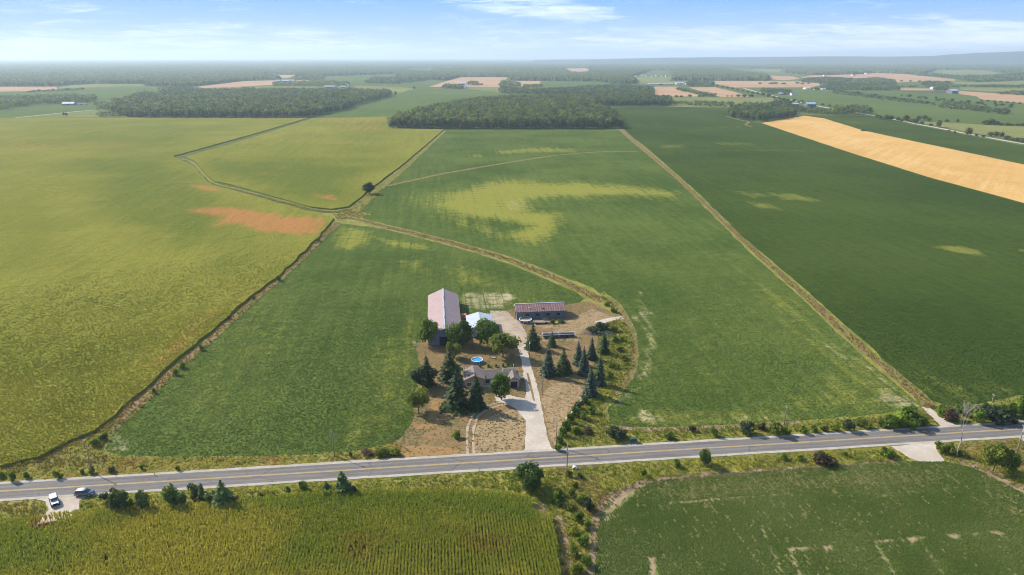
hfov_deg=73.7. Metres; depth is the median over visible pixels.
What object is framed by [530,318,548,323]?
flat wagon
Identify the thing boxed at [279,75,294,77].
hay field
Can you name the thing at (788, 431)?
shrub
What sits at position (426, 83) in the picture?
green field
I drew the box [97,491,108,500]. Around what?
sapling
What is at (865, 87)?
woodland
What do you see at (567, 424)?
shrub
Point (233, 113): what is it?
forest tree
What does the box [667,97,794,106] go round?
hay field
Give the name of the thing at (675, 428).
dirt path
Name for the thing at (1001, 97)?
stubble field
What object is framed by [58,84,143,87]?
hay field
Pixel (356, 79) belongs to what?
green field
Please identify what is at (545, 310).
machine shed
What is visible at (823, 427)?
shrub
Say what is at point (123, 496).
sapling
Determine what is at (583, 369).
spruce tree
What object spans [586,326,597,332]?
shrub
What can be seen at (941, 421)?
field entrance
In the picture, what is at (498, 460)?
line
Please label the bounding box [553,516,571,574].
dirt path
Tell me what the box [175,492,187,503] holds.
sapling
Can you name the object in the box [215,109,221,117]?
forest tree
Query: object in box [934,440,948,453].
shrub
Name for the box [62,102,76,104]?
farm building
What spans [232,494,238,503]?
shrub
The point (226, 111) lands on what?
forest tree
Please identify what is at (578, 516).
shrub
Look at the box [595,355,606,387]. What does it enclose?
spruce tree
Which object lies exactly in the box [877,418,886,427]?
shrub
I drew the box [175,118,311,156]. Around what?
dirt path
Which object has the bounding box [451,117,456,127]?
forest tree
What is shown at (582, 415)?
shrub
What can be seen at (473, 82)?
woodland
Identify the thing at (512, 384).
garage door
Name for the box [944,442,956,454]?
shrub
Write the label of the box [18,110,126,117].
hay field
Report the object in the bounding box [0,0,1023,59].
sky
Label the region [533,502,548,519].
bare ground
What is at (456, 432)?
shrub
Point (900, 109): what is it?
green field
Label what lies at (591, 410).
shrub
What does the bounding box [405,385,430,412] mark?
deciduous tree
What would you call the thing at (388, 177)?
verge
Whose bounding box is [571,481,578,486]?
shrub
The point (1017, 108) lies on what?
green field
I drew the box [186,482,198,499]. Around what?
sapling
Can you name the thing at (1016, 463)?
shrub
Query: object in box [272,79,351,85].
woodland
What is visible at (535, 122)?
forest tree
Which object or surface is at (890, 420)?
shrub
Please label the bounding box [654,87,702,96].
stubble field
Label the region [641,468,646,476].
shrub
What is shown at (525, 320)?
old pool
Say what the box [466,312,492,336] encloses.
shed
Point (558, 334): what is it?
livestock trailer
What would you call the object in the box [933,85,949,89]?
woodland
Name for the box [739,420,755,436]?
shrub
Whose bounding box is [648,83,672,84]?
farm building
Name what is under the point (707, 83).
woodland
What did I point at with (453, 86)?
woodland
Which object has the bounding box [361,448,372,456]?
shrub
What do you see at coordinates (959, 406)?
shrub
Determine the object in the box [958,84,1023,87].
woodland
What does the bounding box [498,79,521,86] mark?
woodland
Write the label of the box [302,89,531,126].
green field
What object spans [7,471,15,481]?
shrub
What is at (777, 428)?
shrub
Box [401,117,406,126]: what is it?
forest tree
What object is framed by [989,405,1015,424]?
shrub
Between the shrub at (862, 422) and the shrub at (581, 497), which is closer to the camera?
the shrub at (581, 497)
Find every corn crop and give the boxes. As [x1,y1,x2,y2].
[0,118,333,467]
[0,248,298,463]
[186,117,443,209]
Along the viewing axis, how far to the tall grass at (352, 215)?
497.90 m
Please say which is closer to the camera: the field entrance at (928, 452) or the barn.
the field entrance at (928, 452)
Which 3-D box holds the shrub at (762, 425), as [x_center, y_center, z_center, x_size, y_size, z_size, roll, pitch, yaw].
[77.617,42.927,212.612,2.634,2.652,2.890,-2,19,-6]
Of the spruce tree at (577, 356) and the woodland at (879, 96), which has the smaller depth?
the spruce tree at (577, 356)
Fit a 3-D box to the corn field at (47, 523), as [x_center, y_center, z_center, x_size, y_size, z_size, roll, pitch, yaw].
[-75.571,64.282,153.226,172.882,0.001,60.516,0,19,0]
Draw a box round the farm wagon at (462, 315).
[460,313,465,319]
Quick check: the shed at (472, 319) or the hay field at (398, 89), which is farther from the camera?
the hay field at (398, 89)
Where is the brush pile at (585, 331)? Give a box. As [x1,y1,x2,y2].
[582,330,597,335]
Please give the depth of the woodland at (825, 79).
3220.11 m
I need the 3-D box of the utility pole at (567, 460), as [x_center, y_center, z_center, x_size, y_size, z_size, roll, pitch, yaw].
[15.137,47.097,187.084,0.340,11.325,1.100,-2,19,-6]
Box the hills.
[533,51,1023,64]
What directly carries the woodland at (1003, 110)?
on the ground at (744, 89)
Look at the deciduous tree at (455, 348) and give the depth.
260.59 m
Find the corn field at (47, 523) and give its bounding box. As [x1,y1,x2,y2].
[0,493,559,574]
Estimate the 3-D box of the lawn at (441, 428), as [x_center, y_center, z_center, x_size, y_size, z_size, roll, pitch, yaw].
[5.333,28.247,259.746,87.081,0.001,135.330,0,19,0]
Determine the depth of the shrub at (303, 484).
181.76 m
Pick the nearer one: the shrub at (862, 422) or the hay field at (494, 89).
the shrub at (862, 422)
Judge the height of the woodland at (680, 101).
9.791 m
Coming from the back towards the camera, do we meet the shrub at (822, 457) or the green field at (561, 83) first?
the green field at (561, 83)
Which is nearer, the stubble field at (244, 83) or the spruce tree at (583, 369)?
the spruce tree at (583, 369)
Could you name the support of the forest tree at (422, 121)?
on the ground at (744, 89)
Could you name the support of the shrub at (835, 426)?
on the verge at (687, 438)
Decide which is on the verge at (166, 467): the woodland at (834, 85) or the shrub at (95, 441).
the shrub at (95, 441)
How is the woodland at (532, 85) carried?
on the ground at (744, 89)
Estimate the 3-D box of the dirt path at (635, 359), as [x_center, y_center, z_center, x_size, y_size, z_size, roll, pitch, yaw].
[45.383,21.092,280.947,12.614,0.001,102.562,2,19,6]
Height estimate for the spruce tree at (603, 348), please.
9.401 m
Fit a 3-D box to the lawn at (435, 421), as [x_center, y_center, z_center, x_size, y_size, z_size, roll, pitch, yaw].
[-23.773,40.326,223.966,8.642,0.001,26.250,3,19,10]
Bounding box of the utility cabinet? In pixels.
[629,437,636,442]
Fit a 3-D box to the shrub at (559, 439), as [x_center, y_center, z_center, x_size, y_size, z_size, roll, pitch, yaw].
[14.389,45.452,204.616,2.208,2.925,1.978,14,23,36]
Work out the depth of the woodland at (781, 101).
1577.37 m
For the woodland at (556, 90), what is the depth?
2143.89 m
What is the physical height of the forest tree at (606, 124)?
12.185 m
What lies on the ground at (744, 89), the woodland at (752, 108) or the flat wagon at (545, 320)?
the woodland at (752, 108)
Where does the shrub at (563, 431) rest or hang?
on the verge at (687, 438)
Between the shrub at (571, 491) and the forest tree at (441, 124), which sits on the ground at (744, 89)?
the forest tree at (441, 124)
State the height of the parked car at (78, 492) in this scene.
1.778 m
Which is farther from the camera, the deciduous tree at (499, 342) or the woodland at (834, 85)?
the woodland at (834, 85)
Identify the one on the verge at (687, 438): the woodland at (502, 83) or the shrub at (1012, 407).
the shrub at (1012, 407)
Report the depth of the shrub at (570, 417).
215.19 m
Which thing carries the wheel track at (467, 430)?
on the lawn at (441, 428)
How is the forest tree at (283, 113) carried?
on the ground at (744, 89)
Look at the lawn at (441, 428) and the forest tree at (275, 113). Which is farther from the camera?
the forest tree at (275, 113)
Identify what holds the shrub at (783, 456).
on the verge at (469, 478)
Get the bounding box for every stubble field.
[0,86,56,91]
[199,80,308,87]
[430,77,506,86]
[514,81,539,86]
[568,68,587,71]
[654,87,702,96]
[689,87,747,96]
[714,81,823,86]
[753,69,779,71]
[763,116,1023,202]
[769,76,798,79]
[801,73,954,81]
[900,88,932,89]
[958,91,1023,102]
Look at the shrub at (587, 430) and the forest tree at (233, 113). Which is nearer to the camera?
the shrub at (587, 430)
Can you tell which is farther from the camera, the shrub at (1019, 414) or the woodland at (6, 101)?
the woodland at (6, 101)
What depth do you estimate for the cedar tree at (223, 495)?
173.96 m
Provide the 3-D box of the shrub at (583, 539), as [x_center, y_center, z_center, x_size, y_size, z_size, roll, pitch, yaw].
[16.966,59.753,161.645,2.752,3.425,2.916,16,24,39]
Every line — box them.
[0,429,1016,491]
[3,428,1022,490]
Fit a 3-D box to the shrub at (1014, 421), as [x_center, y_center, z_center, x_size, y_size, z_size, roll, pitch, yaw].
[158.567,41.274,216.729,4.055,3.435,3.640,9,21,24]
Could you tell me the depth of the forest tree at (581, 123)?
1095.74 m
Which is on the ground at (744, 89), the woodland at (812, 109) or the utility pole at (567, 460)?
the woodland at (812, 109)
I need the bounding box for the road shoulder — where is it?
[0,420,1023,501]
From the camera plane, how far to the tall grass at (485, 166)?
714.13 m
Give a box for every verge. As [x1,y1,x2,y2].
[0,416,400,481]
[0,438,1023,574]
[120,234,322,412]
[183,159,320,212]
[319,202,383,233]
[352,142,429,204]
[382,224,566,287]
[560,291,1023,448]
[561,277,619,316]
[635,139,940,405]
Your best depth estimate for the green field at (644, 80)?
3345.89 m
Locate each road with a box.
[0,422,1023,498]
[743,88,1023,143]
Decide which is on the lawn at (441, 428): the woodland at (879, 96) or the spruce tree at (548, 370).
the spruce tree at (548, 370)
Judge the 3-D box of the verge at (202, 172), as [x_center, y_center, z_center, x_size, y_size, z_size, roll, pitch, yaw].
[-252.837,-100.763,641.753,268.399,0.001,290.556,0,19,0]
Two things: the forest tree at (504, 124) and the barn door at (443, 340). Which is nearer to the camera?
the barn door at (443, 340)
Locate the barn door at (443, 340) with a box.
[439,337,449,344]
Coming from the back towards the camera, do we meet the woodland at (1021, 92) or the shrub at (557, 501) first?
the woodland at (1021, 92)
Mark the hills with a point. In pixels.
(1015, 57)
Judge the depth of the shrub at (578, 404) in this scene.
223.15 m
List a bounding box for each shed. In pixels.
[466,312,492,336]
[514,301,565,318]
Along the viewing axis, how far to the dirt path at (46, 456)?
202.49 m
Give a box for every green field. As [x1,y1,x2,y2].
[0,88,158,102]
[0,103,107,117]
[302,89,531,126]
[325,74,392,83]
[373,80,432,87]
[542,81,607,86]
[635,77,686,83]
[750,88,1023,126]
[827,90,1023,114]
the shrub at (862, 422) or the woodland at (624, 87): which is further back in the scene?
the woodland at (624, 87)
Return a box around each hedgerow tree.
[882,114,891,119]
[903,114,910,121]
[936,120,941,126]
[965,127,973,134]
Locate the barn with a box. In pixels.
[428,288,460,345]
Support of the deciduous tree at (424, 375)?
on the lawn at (441, 428)
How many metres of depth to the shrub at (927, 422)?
213.66 m
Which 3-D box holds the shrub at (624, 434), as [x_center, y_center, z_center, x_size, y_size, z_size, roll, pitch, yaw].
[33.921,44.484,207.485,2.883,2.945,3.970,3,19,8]
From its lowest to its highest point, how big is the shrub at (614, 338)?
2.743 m
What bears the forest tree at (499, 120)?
on the ground at (744, 89)
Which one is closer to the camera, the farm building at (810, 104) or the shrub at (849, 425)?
the shrub at (849, 425)
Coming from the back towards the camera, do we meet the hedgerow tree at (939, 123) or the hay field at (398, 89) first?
the hay field at (398, 89)
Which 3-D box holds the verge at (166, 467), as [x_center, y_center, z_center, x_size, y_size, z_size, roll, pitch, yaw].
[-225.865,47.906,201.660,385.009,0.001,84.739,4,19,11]
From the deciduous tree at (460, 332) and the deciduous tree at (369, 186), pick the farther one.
the deciduous tree at (369, 186)
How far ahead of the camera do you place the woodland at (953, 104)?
1539.61 m
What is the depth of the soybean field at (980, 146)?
982.12 m
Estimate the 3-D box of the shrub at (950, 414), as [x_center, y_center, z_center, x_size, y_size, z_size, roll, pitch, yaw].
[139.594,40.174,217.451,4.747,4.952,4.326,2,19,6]
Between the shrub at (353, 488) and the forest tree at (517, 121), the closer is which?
the shrub at (353, 488)
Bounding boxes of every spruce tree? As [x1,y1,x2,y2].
[420,355,436,387]
[437,347,462,385]
[438,369,470,416]
[467,374,488,412]
[523,323,541,351]
[539,347,556,378]
[547,331,556,347]
[555,348,572,377]
[572,342,581,366]
[577,346,589,376]
[581,366,599,399]
[586,337,597,360]
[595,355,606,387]
[596,332,610,355]
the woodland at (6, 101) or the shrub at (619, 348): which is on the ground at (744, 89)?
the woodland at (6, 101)
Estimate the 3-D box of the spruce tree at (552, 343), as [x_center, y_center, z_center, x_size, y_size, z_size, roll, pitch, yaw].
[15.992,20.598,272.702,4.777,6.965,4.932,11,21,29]
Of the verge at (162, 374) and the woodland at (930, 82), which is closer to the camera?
the verge at (162, 374)
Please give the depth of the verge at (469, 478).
187.01 m
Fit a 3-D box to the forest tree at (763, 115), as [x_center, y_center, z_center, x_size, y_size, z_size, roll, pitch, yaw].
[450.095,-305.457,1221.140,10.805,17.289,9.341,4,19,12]
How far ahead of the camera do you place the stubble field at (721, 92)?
2283.77 m
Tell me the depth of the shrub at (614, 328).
287.29 m
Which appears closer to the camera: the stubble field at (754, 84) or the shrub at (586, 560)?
the shrub at (586, 560)
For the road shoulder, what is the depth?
196.11 m
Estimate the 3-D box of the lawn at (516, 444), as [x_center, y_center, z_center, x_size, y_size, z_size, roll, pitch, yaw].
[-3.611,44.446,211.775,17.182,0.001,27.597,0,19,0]
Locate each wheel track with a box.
[466,402,501,453]
[472,404,507,453]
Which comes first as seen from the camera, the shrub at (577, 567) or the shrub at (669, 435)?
the shrub at (577, 567)
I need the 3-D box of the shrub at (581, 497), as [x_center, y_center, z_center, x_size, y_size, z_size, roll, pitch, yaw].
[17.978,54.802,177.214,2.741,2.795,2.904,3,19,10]
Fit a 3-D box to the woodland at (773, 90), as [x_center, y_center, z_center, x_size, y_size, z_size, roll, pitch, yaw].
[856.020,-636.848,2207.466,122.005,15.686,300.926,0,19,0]
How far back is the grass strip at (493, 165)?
715.73 m
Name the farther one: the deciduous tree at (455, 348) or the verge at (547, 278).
the verge at (547, 278)
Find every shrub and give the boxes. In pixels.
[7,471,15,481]
[23,471,29,477]
[52,470,59,477]
[87,466,94,473]
[89,438,99,444]
[97,432,107,440]
[108,466,115,472]
[127,498,133,509]
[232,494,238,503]
[298,480,307,491]
[323,490,330,497]
[351,485,356,495]
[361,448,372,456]
[372,445,388,456]
[387,447,399,454]
[451,430,460,438]
[513,460,544,491]
[553,489,565,506]
[555,443,561,450]
[557,435,562,442]
[559,427,566,435]
[561,419,570,430]
[566,502,575,510]
[567,412,573,421]
[567,471,572,476]
[568,488,575,497]
[568,525,578,535]
[570,543,578,557]
[570,561,582,572]
[571,406,579,415]
[571,425,581,433]
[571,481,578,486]
[574,400,583,410]
[574,511,583,521]
[576,493,586,503]
[577,533,588,545]
[579,410,585,418]
[581,395,588,403]
[581,555,592,567]
[582,426,592,434]
[582,497,594,511]
[584,520,590,529]
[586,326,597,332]
[587,406,595,414]
[595,321,606,331]
[605,370,613,377]
[606,425,622,438]
[608,325,618,330]
[608,362,618,368]
[611,336,618,342]
[615,345,623,350]
[620,355,626,360]
[621,430,627,439]
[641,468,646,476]
[663,431,674,439]
[674,459,680,468]
[688,425,696,430]
[699,448,711,464]
[710,427,717,435]
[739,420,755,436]
[756,422,765,429]
[769,420,784,435]
[779,453,787,459]
[782,426,791,434]
[797,455,803,460]
[800,426,807,433]
[811,425,817,432]
[813,451,837,466]
[819,425,829,430]
[830,423,839,430]
[842,419,855,430]
[855,417,872,428]
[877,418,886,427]
[879,447,892,457]
[882,413,900,428]
[894,404,926,428]
[897,420,907,428]
[922,418,929,425]
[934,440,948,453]
[937,404,948,416]
[943,406,959,421]
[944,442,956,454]
[955,403,973,414]
[958,449,967,456]
[968,403,985,422]
[981,402,999,418]
[981,442,1015,470]
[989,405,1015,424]
[1000,402,1021,413]
[1006,412,1018,423]
[1007,449,1023,472]
[1014,412,1023,418]
[1015,395,1023,414]
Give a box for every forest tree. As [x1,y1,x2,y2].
[128,110,133,116]
[199,109,204,116]
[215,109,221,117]
[223,109,228,116]
[230,110,236,117]
[247,108,252,117]
[272,109,277,117]
[281,110,286,116]
[394,117,400,126]
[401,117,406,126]
[419,117,425,126]
[431,117,436,128]
[438,117,444,128]
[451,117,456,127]
[469,120,475,128]
[497,118,502,127]
[502,121,507,127]
[508,118,514,128]
[514,118,520,127]
[528,118,533,128]
[533,116,538,125]
[559,118,564,127]
[572,118,577,126]
[579,119,583,126]
[585,117,590,128]
[590,119,596,127]
[596,121,602,128]
[603,121,608,128]
[760,112,766,120]
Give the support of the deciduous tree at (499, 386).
on the lawn at (441, 428)
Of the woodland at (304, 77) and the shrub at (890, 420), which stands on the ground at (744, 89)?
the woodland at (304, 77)
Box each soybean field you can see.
[105,223,583,456]
[361,129,922,426]
[597,462,1023,574]
[613,106,1023,405]
[805,115,1023,163]
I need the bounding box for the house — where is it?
[463,365,520,388]
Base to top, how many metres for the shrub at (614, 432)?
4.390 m
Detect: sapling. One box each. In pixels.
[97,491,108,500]
[108,492,119,509]
[109,488,118,499]
[116,489,129,509]
[134,489,150,509]
[160,483,179,503]
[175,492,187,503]
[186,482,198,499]
[203,490,215,502]
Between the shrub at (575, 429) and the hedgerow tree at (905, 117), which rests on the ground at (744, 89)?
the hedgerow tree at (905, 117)
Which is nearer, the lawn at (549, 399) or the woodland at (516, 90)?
the lawn at (549, 399)
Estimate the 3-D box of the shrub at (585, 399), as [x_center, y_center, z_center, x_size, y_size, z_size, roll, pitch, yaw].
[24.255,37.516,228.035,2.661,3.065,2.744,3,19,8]
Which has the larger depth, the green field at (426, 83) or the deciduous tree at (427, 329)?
the green field at (426, 83)
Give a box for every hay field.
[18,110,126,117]
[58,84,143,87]
[226,86,412,93]
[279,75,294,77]
[463,87,530,91]
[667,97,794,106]
[919,121,1023,138]
[935,70,998,74]
[950,81,1023,86]
[960,87,1023,91]
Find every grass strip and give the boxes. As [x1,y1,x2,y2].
[103,223,340,430]
[182,159,347,212]
[333,212,369,217]
[339,218,605,301]
[347,130,444,212]
[386,151,634,185]
[527,373,534,400]
[618,129,937,407]
[726,116,751,126]
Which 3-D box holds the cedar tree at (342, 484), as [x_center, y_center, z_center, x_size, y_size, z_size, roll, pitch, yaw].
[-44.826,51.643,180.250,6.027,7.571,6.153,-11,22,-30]
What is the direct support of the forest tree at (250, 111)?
on the ground at (744, 89)
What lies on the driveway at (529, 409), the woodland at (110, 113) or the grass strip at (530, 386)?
the grass strip at (530, 386)
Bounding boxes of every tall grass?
[180,158,352,212]
[334,211,371,218]
[341,130,445,214]
[391,151,637,185]
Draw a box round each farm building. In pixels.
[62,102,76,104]
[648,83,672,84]
[803,102,816,106]
[946,89,958,93]
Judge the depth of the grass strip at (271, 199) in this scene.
547.54 m
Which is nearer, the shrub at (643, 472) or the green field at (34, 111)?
the shrub at (643, 472)
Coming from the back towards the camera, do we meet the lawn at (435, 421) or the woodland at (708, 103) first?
the woodland at (708, 103)
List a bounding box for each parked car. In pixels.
[48,492,59,507]
[73,488,95,496]
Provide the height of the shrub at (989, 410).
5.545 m
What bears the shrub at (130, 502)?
on the verge at (469, 478)
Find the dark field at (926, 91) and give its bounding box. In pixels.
[900,90,945,92]
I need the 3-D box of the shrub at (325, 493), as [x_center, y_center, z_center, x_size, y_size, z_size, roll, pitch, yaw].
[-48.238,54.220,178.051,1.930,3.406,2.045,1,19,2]
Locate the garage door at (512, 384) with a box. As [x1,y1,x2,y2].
[510,380,517,387]
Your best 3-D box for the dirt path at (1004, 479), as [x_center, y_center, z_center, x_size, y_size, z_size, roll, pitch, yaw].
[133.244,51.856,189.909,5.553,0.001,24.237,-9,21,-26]
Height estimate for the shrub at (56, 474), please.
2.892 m
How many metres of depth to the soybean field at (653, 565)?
168.33 m
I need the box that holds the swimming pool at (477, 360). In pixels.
[471,357,482,364]
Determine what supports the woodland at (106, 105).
on the ground at (744, 89)
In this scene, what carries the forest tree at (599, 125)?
on the ground at (744, 89)
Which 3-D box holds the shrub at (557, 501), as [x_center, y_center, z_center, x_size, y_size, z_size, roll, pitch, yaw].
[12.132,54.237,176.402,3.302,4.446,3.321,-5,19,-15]
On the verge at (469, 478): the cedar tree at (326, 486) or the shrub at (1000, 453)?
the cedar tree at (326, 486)
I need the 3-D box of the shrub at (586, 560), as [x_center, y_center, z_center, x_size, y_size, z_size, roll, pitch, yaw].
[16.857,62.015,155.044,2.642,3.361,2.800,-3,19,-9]
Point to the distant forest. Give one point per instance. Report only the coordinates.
(44, 73)
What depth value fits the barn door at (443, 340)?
274.23 m
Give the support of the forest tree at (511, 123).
on the ground at (744, 89)
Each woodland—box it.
[0,93,96,108]
[94,101,110,110]
[96,111,121,116]
[108,86,391,117]
[157,85,193,90]
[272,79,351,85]
[291,75,324,79]
[364,76,427,83]
[389,92,623,127]
[442,83,464,88]
[467,80,478,84]
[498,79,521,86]
[498,86,529,93]
[522,83,541,87]
[526,84,585,94]
[562,89,672,104]
[581,83,654,91]
[672,100,692,104]
[675,87,716,96]
[686,80,715,86]
[691,100,734,106]
[729,101,796,119]
[760,87,791,94]
[767,98,791,104]
[794,105,835,113]
[799,76,853,82]
[810,81,865,89]
[831,90,937,104]
[832,104,873,114]
[851,77,896,84]
[859,84,900,90]
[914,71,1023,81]
[920,80,951,84]
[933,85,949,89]
[937,100,969,108]
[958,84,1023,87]
[966,104,1010,114]
[996,90,1023,94]
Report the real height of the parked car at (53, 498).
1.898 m
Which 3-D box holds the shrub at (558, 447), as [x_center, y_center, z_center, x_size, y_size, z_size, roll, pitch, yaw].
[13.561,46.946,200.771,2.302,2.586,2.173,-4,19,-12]
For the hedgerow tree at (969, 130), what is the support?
on the soybean field at (980, 146)
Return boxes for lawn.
[389,301,621,457]
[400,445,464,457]
[414,393,450,429]
[472,409,525,452]
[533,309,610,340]
[541,382,582,444]
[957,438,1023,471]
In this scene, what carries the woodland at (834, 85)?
on the ground at (744, 89)
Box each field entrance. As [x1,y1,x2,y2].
[37,496,86,524]
[892,443,943,462]
[922,407,954,425]
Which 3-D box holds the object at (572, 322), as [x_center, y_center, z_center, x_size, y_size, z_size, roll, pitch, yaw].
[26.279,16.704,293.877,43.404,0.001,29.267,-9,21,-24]
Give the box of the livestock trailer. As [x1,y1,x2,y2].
[538,331,574,337]
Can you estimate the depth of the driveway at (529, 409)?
224.51 m
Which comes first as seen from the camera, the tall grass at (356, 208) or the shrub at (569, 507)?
the shrub at (569, 507)
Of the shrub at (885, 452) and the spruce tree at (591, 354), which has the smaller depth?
the shrub at (885, 452)
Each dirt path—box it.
[0,417,116,469]
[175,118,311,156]
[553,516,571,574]
[586,459,901,574]
[595,316,623,322]
[606,297,638,396]
[613,421,799,430]
[945,454,1023,493]
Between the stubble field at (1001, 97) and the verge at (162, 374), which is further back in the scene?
the stubble field at (1001, 97)
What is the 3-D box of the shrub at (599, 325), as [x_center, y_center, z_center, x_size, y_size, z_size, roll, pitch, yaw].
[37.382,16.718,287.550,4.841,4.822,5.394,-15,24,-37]
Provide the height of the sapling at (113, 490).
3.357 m
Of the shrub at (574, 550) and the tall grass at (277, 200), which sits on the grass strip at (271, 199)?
the tall grass at (277, 200)
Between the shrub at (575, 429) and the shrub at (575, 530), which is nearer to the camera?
the shrub at (575, 530)
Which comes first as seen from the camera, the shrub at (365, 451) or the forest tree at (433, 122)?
the shrub at (365, 451)
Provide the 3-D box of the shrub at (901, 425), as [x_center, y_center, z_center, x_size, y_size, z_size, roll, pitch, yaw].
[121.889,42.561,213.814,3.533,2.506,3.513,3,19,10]
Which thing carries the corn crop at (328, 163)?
on the ground at (744, 89)
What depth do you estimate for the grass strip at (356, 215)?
499.23 m
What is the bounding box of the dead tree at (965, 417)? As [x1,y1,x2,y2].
[952,401,979,456]
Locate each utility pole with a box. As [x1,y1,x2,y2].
[566,442,567,476]
[1016,425,1023,456]
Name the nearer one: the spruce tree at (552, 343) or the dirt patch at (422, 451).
the dirt patch at (422, 451)
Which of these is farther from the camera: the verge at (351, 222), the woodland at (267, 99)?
the woodland at (267, 99)
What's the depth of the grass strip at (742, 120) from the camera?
1224.32 m
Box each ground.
[0,59,1023,574]
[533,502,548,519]
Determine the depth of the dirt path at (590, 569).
184.77 m
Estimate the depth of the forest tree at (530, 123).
1095.80 m
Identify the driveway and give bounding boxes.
[490,310,526,346]
[495,344,552,449]
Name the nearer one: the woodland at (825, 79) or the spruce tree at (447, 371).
the spruce tree at (447, 371)
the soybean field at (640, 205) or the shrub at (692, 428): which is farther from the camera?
the soybean field at (640, 205)
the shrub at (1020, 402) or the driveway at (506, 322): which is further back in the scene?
the driveway at (506, 322)
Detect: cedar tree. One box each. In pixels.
[197,483,205,500]
[211,480,233,512]
[321,481,331,491]
[333,471,351,498]
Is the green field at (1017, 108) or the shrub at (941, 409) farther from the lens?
the green field at (1017, 108)
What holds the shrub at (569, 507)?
on the verge at (469, 478)
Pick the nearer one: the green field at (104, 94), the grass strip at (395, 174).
the grass strip at (395, 174)
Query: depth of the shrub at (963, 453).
197.60 m
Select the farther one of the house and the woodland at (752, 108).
the woodland at (752, 108)
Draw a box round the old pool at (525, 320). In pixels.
[519,317,531,323]
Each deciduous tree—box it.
[362,182,374,192]
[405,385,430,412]
[409,365,438,386]
[416,316,438,344]
[443,320,474,345]
[446,342,461,355]
[473,318,500,344]
[488,332,521,357]
[489,372,511,399]
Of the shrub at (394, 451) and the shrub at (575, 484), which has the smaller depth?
the shrub at (575, 484)
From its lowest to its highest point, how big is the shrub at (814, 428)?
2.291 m
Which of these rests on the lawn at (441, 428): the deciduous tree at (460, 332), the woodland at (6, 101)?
the deciduous tree at (460, 332)
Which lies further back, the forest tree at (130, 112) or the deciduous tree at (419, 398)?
the forest tree at (130, 112)
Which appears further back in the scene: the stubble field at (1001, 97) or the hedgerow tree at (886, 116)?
the stubble field at (1001, 97)
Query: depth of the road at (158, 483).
196.06 m
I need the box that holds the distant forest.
[0,60,1023,86]
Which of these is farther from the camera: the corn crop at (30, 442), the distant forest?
the distant forest
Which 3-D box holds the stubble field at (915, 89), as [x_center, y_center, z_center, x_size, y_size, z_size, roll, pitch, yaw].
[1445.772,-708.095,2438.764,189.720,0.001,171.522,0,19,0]
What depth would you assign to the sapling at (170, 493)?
173.39 m

